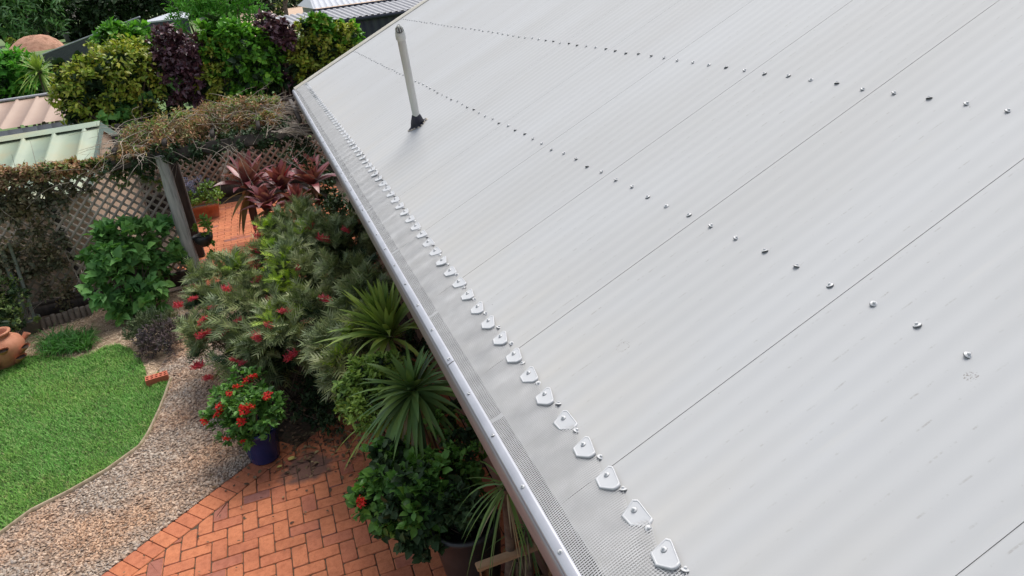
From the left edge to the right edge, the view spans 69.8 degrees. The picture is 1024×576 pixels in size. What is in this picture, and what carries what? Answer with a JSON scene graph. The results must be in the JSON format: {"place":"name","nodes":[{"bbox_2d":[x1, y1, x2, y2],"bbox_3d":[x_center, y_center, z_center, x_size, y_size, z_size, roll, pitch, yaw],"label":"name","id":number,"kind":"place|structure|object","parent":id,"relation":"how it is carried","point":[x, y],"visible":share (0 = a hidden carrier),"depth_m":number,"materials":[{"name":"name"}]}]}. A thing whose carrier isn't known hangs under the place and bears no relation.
{"place":"outdoors","nodes":[
{"label":"outdoors","id":0,"kind":"place"},
{"bbox_2d":[0,121,150,305],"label":"garden shed","id":1,"kind":"structure","parent":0,"point":[57,144],"depth_m":11.54,"materials":[{"name":"green metal"}]},
{"bbox_2d":[0,342,169,529],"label":"lawn","id":2,"kind":"structure","parent":0,"point":[72,431],"depth_m":7.49,"materials":[{"name":"green plant"}]},
{"bbox_2d":[0,327,30,370],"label":"strawberry pot","id":3,"kind":"object","parent":2,"relation":"on","point":[14,346],"visible":1,"depth_m":8.81,"materials":[{"name":"ceramic"}]},
{"bbox_2d":[0,377,171,534],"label":"lawn edging","id":4,"kind":"object","parent":2,"relation":"on","point":[59,496],"visible":1,"depth_m":6.56,"materials":[{"name":"beige concrete"}]},
{"bbox_2d":[145,370,168,386],"bbox_3d":[-3.922,1.002,8.113,0.230,0.076,0.115,-17,26,-22],"label":"brick","id":5,"kind":"object","parent":2,"relation":"on","point":[155,378],"visible":1,"depth_m":8.08,"materials":[{"name":"red"}]},
{"bbox_2d":[0,313,261,575],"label":"gravel path","id":6,"kind":"structure","parent":0,"point":[127,502],"depth_m":6.30,"materials":[{"name":"beige gravel"}]},
{"bbox_2d":[0,314,260,575],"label":"gravel","id":7,"kind":"structure","parent":6,"relation":"on","point":[132,518],"depth_m":6.27,"materials":[{"name":"beige gravel"}]},
{"bbox_2d":[25,366,328,572],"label":"fallen leaves","id":8,"kind":"object","parent":7,"relation":"on","point":[175,514],"visible":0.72,"depth_m":5.91,"materials":[{"name":"brown plant"}]},
{"bbox_2d":[14,282,291,377],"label":"mulch","id":9,"kind":"object","parent":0,"point":[113,327],"visible":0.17,"depth_m":9.64,"materials":[{"name":"wood"}]},
{"bbox_2d":[1,250,28,315],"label":"garden stake","id":10,"kind":"object","parent":9,"relation":"on","point":[12,274],"visible":0.35,"depth_m":9.74,"materials":[{"name":"wood"}]},
{"bbox_2d":[0,273,40,333],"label":"dark shrub","id":11,"kind":"object","parent":9,"relation":"on","point":[6,310],"visible":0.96,"depth_m":9.46,"materials":[{"name":"green plant"}]},
{"bbox_2d":[7,242,34,317],"bbox_3d":[-6.510,-0.017,9.783,0.043,1.175,0.356,-15,25,-18],"label":"garden stake","id":12,"kind":"object","parent":9,"relation":"on","point":[18,271],"visible":0.77,"depth_m":9.74,"materials":[{"name":"grey wood"}]},
{"bbox_2d":[9,290,41,334],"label":"potted plant","id":13,"kind":"object","parent":9,"relation":"on","point":[32,327],"visible":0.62,"depth_m":9.72,"materials":[{"name":"green plant"}]},
{"bbox_2d":[27,320,105,359],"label":"grass clump","id":14,"kind":"object","parent":9,"relation":"on","point":[68,340],"visible":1,"depth_m":9.17,"materials":[{"name":"green plant"}]},
{"bbox_2d":[40,304,93,329],"bbox_3d":[-6.078,0.384,10.000,0.645,0.163,0.069,-21,28,-29],"label":"log edging","id":15,"kind":"object","parent":9,"relation":"on","point":[66,316],"visible":0.97,"depth_m":9.98,"materials":[{"name":"wood"}]},
{"bbox_2d":[74,212,190,326],"bbox_3d":[-5.075,-0.301,9.866,1.431,1.436,1.252,-14,25,-15],"label":"bean bush","id":16,"kind":"object","parent":9,"relation":"on","point":[116,259],"visible":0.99,"depth_m":9.66,"materials":[{"name":"green plant"}]},
{"bbox_2d":[121,304,177,341],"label":"lavender bush","id":17,"kind":"object","parent":9,"relation":"on","point":[135,324],"visible":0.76,"depth_m":8.99,"materials":[{"name":"green plant"}]},
{"bbox_2d":[131,314,184,360],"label":"lavender bush","id":18,"kind":"object","parent":9,"relation":"on","point":[165,337],"visible":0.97,"depth_m":8.67,"materials":[{"name":"purple plant"}]},
{"bbox_2d":[176,312,190,324],"bbox_3d":[-4.220,0.401,9.441,0.174,0.163,0.063,-14,25,-15],"label":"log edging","id":19,"kind":"object","parent":9,"relation":"on","point":[186,314],"visible":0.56,"depth_m":9.41,"materials":[{"name":"brown wood"}]},
{"bbox_2d":[0,0,311,152],"bbox_3d":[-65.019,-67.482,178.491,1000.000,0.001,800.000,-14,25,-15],"label":"ground","id":20,"kind":"structure","parent":0,"point":[2,43],"depth_m":80.43,"materials":[{"name":"brown soil"}]},
{"bbox_2d":[4,37,16,46],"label":"yellow shrub","id":21,"kind":"object","parent":20,"relation":"on","point":[9,40],"visible":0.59,"depth_m":106.09,"materials":[{"name":"green plant"}]},
{"bbox_2d":[0,0,42,44],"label":"tree","id":22,"kind":"object","parent":20,"relation":"on","point":[4,36],"visible":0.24,"depth_m":110.98,"materials":[{"name":"green plant"}]},
{"bbox_2d":[0,42,53,128],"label":"leafy shrub","id":23,"kind":"object","parent":20,"relation":"on","point":[10,66],"visible":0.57,"depth_m":20.13,"materials":[{"name":"green plant"}]},
{"bbox_2d":[12,50,60,122],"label":"yucca","id":24,"kind":"object","parent":20,"relation":"on","point":[36,63],"visible":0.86,"depth_m":19.25,"materials":[{"name":"green plant"}]},
{"bbox_2d":[9,34,63,51],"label":"dirt mound","id":25,"kind":"object","parent":20,"relation":"on","point":[40,42],"visible":0.89,"depth_m":97.33,"materials":[{"name":"beige soil"}]},
{"bbox_2d":[0,0,74,39],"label":"tree","id":26,"kind":"object","parent":20,"relation":"on","point":[46,18],"visible":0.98,"depth_m":109.69,"materials":[{"name":"green plant"}]},
{"bbox_2d":[63,32,70,41],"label":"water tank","id":27,"kind":"object","parent":20,"relation":"on","point":[66,37],"visible":0.63,"depth_m":117.45,"materials":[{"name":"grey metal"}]},
{"bbox_2d":[42,16,140,62],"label":"metal fence","id":28,"kind":"object","parent":20,"relation":"on","point":[66,52],"visible":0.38,"depth_m":64.42,"materials":[{"name":"grey metal"}]},
{"bbox_2d":[47,0,143,40],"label":"tree","id":29,"kind":"object","parent":20,"relation":"on","point":[87,11],"visible":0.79,"depth_m":115.59,"materials":[{"name":"green plant"}]},
{"bbox_2d":[1,0,302,43],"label":"wood","id":30,"kind":"object","parent":20,"relation":"on","point":[295,3],"visible":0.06,"depth_m":149.69,"materials":[{"name":"green plant"}]},
{"bbox_2d":[113,0,193,20],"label":"tree","id":31,"kind":"object","parent":20,"relation":"on","point":[153,7],"visible":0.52,"depth_m":120.90,"materials":[{"name":"green plant"}]},
{"bbox_2d":[160,0,269,135],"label":"round tree","id":32,"kind":"object","parent":20,"relation":"on","point":[199,9],"visible":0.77,"depth_m":19.52,"materials":[{"name":"green plant"}]},
{"bbox_2d":[276,0,422,39],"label":"carport","id":33,"kind":"object","parent":20,"relation":"on","point":[370,24],"visible":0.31,"depth_m":24.34,"materials":[{"name":"grey metal"}]},
{"bbox_2d":[292,0,1023,575],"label":"house","id":34,"kind":"structure","parent":20,"relation":"on","point":[710,286],"depth_m":2.46,"materials":[{"name":"paint"}]},
{"bbox_2d":[144,12,192,41],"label":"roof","id":35,"kind":"structure","parent":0,"point":[156,20],"depth_m":52.90,"materials":[{"name":"white metal"}]},
{"bbox_2d":[1,139,542,574],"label":"garden soil","id":36,"kind":"structure","parent":0,"point":[237,198],"depth_m":10.36,"materials":[{"name":"brown soil"}]},
{"bbox_2d":[0,92,72,136],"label":"beige shed","id":37,"kind":"structure","parent":36,"relation":"on","point":[18,112],"depth_m":16.40,"materials":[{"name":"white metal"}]},
{"bbox_2d":[0,147,192,321],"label":"lattice fence","id":38,"kind":"object","parent":36,"relation":"on","point":[43,308],"visible":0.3,"depth_m":10.05,"materials":[{"name":"wood"}]},
{"bbox_2d":[0,131,173,313],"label":"vine","id":39,"kind":"object","parent":38,"relation":"attached to","point":[11,207],"visible":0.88,"depth_m":9.71,"materials":[{"name":"green plant"}]},
{"bbox_2d":[44,32,185,193],"bbox_3d":[-7.970,-3.406,15.058,2.423,3.394,1.846,-27,31,-37],"label":"croton shrub","id":40,"kind":"object","parent":36,"relation":"on","point":[125,74],"visible":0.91,"depth_m":14.48,"materials":[{"name":"green plant"}]},
{"bbox_2d":[87,16,170,115],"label":"tall green shrub","id":41,"kind":"object","parent":36,"relation":"on","point":[107,28],"visible":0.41,"depth_m":15.03,"materials":[{"name":"green plant"}]},
{"bbox_2d":[144,22,221,184],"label":"purple shrub","id":42,"kind":"object","parent":36,"relation":"on","point":[176,53],"visible":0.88,"depth_m":14.73,"materials":[{"name":"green plant"}]},
{"bbox_2d":[61,38,331,187],"bbox_3d":[-6.170,-3.776,16.097,8.202,3.057,1.599,-14,25,-15],"label":"understorey hedge","id":43,"kind":"object","parent":36,"relation":"on","point":[189,103],"visible":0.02,"depth_m":15.87,"materials":[{"name":"green plant"}]},
{"bbox_2d":[114,97,333,210],"bbox_3d":[-5.450,-2.818,14.966,4.390,1.800,0.140,-14,25,-15],"label":"lattice fence","id":44,"kind":"object","parent":36,"relation":"on","point":[227,189],"visible":0.14,"depth_m":14.93,"materials":[{"name":"wood"}]},
{"bbox_2d":[190,12,287,172],"bbox_3d":[-5.607,-4.032,15.597,2.140,3.560,1.129,-14,25,-15],"label":"croton shrub","id":45,"kind":"object","parent":36,"relation":"on","point":[235,55],"visible":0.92,"depth_m":15.05,"materials":[{"name":"green plant"}]},
{"bbox_2d":[170,232,339,400],"bbox_3d":[-2.576,0.286,7.537,2.060,1.564,2.755,-14,25,-15],"label":"grevillea","id":46,"kind":"object","parent":36,"relation":"on","point":[287,307],"visible":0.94,"depth_m":7.10,"materials":[{"name":"green plant"}]},
{"bbox_2d":[251,8,309,156],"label":"purple shrub","id":47,"kind":"object","parent":36,"relation":"on","point":[280,33],"visible":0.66,"depth_m":15.31,"materials":[{"name":"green plant"}]},
{"bbox_2d":[241,191,389,297],"bbox_3d":[-2.268,-0.227,8.494,1.793,1.644,3.680,-14,25,-15],"label":"grevillea","id":48,"kind":"object","parent":36,"relation":"on","point":[335,233],"visible":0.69,"depth_m":7.88,"materials":[{"name":"green plant"}]},
{"bbox_2d":[285,10,365,89],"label":"croton shrub","id":49,"kind":"object","parent":36,"relation":"on","point":[328,37],"visible":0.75,"depth_m":15.54,"materials":[{"name":"green plant"}]},
{"bbox_2d":[296,258,402,402],"bbox_3d":[-1.282,0.659,6.366,1.076,1.547,1.494,-14,25,-15],"label":"grevillea","id":50,"kind":"object","parent":36,"relation":"on","point":[333,359],"visible":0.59,"depth_m":6.02,"materials":[{"name":"green plant"}]},
{"bbox_2d":[272,319,435,423],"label":"bark litter","id":51,"kind":"object","parent":36,"relation":"on","point":[300,400],"visible":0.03,"depth_m":7.44,"materials":[{"name":"brown wood"}]},
{"bbox_2d":[316,278,440,379],"bbox_3d":[-0.915,0.732,5.927,1.034,1.702,1.107,-26,30,-36],"label":"yucca","id":52,"kind":"object","parent":36,"relation":"on","point":[381,303],"visible":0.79,"depth_m":5.69,"materials":[{"name":"green plant"}]},
{"bbox_2d":[174,184,376,294],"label":"pergola paving","id":53,"kind":"structure","parent":0,"point":[229,237],"depth_m":13.04,"materials":[{"name":"brick"}]},
{"bbox_2d":[184,173,225,220],"bbox_3d":[-5.850,-1.743,13.879,0.826,0.822,0.744,-14,25,-15],"label":"planter box","id":54,"kind":"object","parent":53,"relation":"on","point":[209,207],"visible":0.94,"depth_m":13.77,"materials":[{"name":"ceramic"}]},
{"bbox_2d":[110,99,312,285],"bbox_3d":[-4.226,-1.407,11.006,2.901,2.175,2.050,-14,25,-15],"label":"pergola","id":55,"kind":"object","parent":53,"relation":"on","point":[178,199],"visible":0.58,"depth_m":10.03,"materials":[{"name":"grey wood"}]},
{"bbox_2d":[69,80,322,200],"bbox_3d":[-4.166,-1.994,10.305,3.604,1.433,2.280,-14,25,-15],"label":"vine","id":56,"kind":"object","parent":55,"relation":"on","point":[249,111],"visible":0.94,"depth_m":10.00,"materials":[{"name":"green plant"}]},
{"bbox_2d":[191,213,219,261],"bbox_3d":[-4.324,-0.688,10.347,0.367,0.757,0.279,4,26,23],"label":"hanging planter","id":57,"kind":"object","parent":55,"relation":"attached to","point":[202,239],"visible":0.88,"depth_m":10.27,"materials":[{"name":"black plastic"}]},
{"bbox_2d":[213,149,275,234],"bbox_3d":[-4.253,-1.511,12.023,1.005,1.548,1.153,9,28,31],"label":"cordyline","id":58,"kind":"object","parent":53,"relation":"on","point":[253,176],"visible":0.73,"depth_m":11.82,"materials":[{"name":"red plant"}]},
{"bbox_2d":[241,184,284,240],"bbox_3d":[-3.858,-1.097,11.541,0.749,1.101,0.827,-4,24,6],"label":"cordyline","id":59,"kind":"object","parent":53,"relation":"on","point":[266,199],"visible":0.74,"depth_m":11.38,"materials":[{"name":"red plant"}]},
{"bbox_2d":[249,159,309,212],"bbox_3d":[-3.689,-1.452,12.010,0.869,1.325,0.986,10,29,34],"label":"cordyline","id":60,"kind":"object","parent":53,"relation":"on","point":[277,175],"visible":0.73,"depth_m":11.81,"materials":[{"name":"red plant"}]},
{"bbox_2d":[275,183,319,225],"bbox_3d":[-3.323,-1.135,11.516,0.731,1.145,0.827,-14,25,-15],"label":"cordyline","id":61,"kind":"object","parent":53,"relation":"on","point":[293,189],"visible":0.28,"depth_m":11.29,"materials":[{"name":"red plant"}]},
{"bbox_2d":[284,153,338,211],"bbox_3d":[-3.176,-1.549,12.009,1.019,1.385,0.925,-11,24,-9],"label":"cordyline","id":62,"kind":"object","parent":53,"relation":"on","point":[303,176],"visible":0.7,"depth_m":11.90,"materials":[{"name":"red plant"}]},
{"bbox_2d":[277,146,355,218],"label":"shade shrub","id":63,"kind":"object","parent":53,"relation":"on","point":[336,203],"visible":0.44,"depth_m":11.91,"materials":[{"name":"green plant"}]},
{"bbox_2d":[184,185,375,286],"bbox_3d":[-4.246,-0.864,12.498,3.080,0.001,5.600,-14,25,-15],"label":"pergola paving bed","id":64,"kind":"object","parent":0,"point":[251,235],"depth_m":13.62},
{"bbox_2d":[237,0,379,35],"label":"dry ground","id":65,"kind":"structure","parent":0,"point":[294,10],"depth_m":127.35,"materials":[{"name":"beige soil"}]},
{"bbox_2d":[239,0,282,15],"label":"tree","id":66,"kind":"object","parent":65,"relation":"on","point":[271,7],"visible":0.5,"depth_m":98.81,"materials":[{"name":"green plant"}]},
{"bbox_2d":[274,0,298,15],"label":"tree","id":67,"kind":"object","parent":65,"relation":"on","point":[280,12],"visible":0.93,"depth_m":82.10,"materials":[{"name":"green plant"}]},
{"bbox_2d":[102,352,540,575],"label":"brick paving","id":68,"kind":"structure","parent":0,"point":[216,499],"depth_m":5.68,"materials":[{"name":"orange brick"}]},
{"bbox_2d":[198,363,287,465],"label":"potted plant","id":69,"kind":"object","parent":68,"relation":"on","point":[257,437],"visible":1,"depth_m":6.29,"materials":[{"name":"green plant"}]},
{"bbox_2d":[187,396,404,523],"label":"leaf litter","id":70,"kind":"object","parent":68,"relation":"on","point":[310,433],"visible":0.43,"depth_m":6.65,"materials":[{"name":"brown plant"}]},
{"bbox_2d":[331,344,405,436],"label":"leaved shrub","id":71,"kind":"object","parent":68,"relation":"on","point":[355,407],"visible":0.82,"depth_m":5.21,"materials":[{"name":"green plant"}]},
{"bbox_2d":[286,289,488,486],"bbox_3d":[-0.928,0.871,6.089,1.145,1.295,3.171,-25,30,-35],"label":"shade shrub","id":72,"kind":"object","parent":68,"relation":"on","point":[468,445],"visible":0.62,"depth_m":5.80,"materials":[{"name":"green plant"}]},
{"bbox_2d":[338,389,437,483],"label":"yucca","id":73,"kind":"object","parent":68,"relation":"on","point":[377,434],"visible":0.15,"depth_m":5.52,"materials":[{"name":"green plant"}]},
{"bbox_2d":[347,340,465,461],"bbox_3d":[-0.600,1.123,5.125,0.909,1.558,0.914,-14,25,-15],"label":"yucca","id":74,"kind":"object","parent":68,"relation":"on","point":[412,401],"visible":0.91,"depth_m":4.86,"materials":[{"name":"green plant"}]},
{"bbox_2d":[375,340,450,447],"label":"yucca","id":75,"kind":"object","parent":68,"relation":"on","point":[437,439],"visible":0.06,"depth_m":6.14,"materials":[{"name":"green plant"}]},
{"bbox_2d":[342,435,500,575],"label":"potted plant","id":76,"kind":"object","parent":68,"relation":"on","point":[409,499],"visible":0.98,"depth_m":4.48,"materials":[{"name":"green plant"}]},
{"bbox_2d":[459,461,543,575],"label":"yucca","id":77,"kind":"object","parent":68,"relation":"on","point":[509,509],"visible":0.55,"depth_m":4.03,"materials":[{"name":"green plant"}]},
{"bbox_2d":[475,542,552,575],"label":"garden bench","id":78,"kind":"object","parent":68,"relation":"on","point":[504,557],"visible":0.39,"depth_m":4.26,"materials":[{"name":"brown wood"}]},
{"bbox_2d":[489,523,547,575],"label":"yucca","id":79,"kind":"object","parent":68,"relation":"on","point":[529,570],"visible":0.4,"depth_m":4.36,"materials":[{"name":"green plant"}]},
{"bbox_2d":[514,556,523,575],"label":"driftwood","id":80,"kind":"object","parent":68,"relation":"on","point":[517,563],"visible":0.27,"depth_m":4.55,"materials":[{"name":"brown wood"}]},
{"bbox_2d":[297,0,408,19],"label":"neighbour house","id":81,"kind":"structure","parent":0,"point":[310,5],"depth_m":26.77,"materials":[{"name":"white metal"}]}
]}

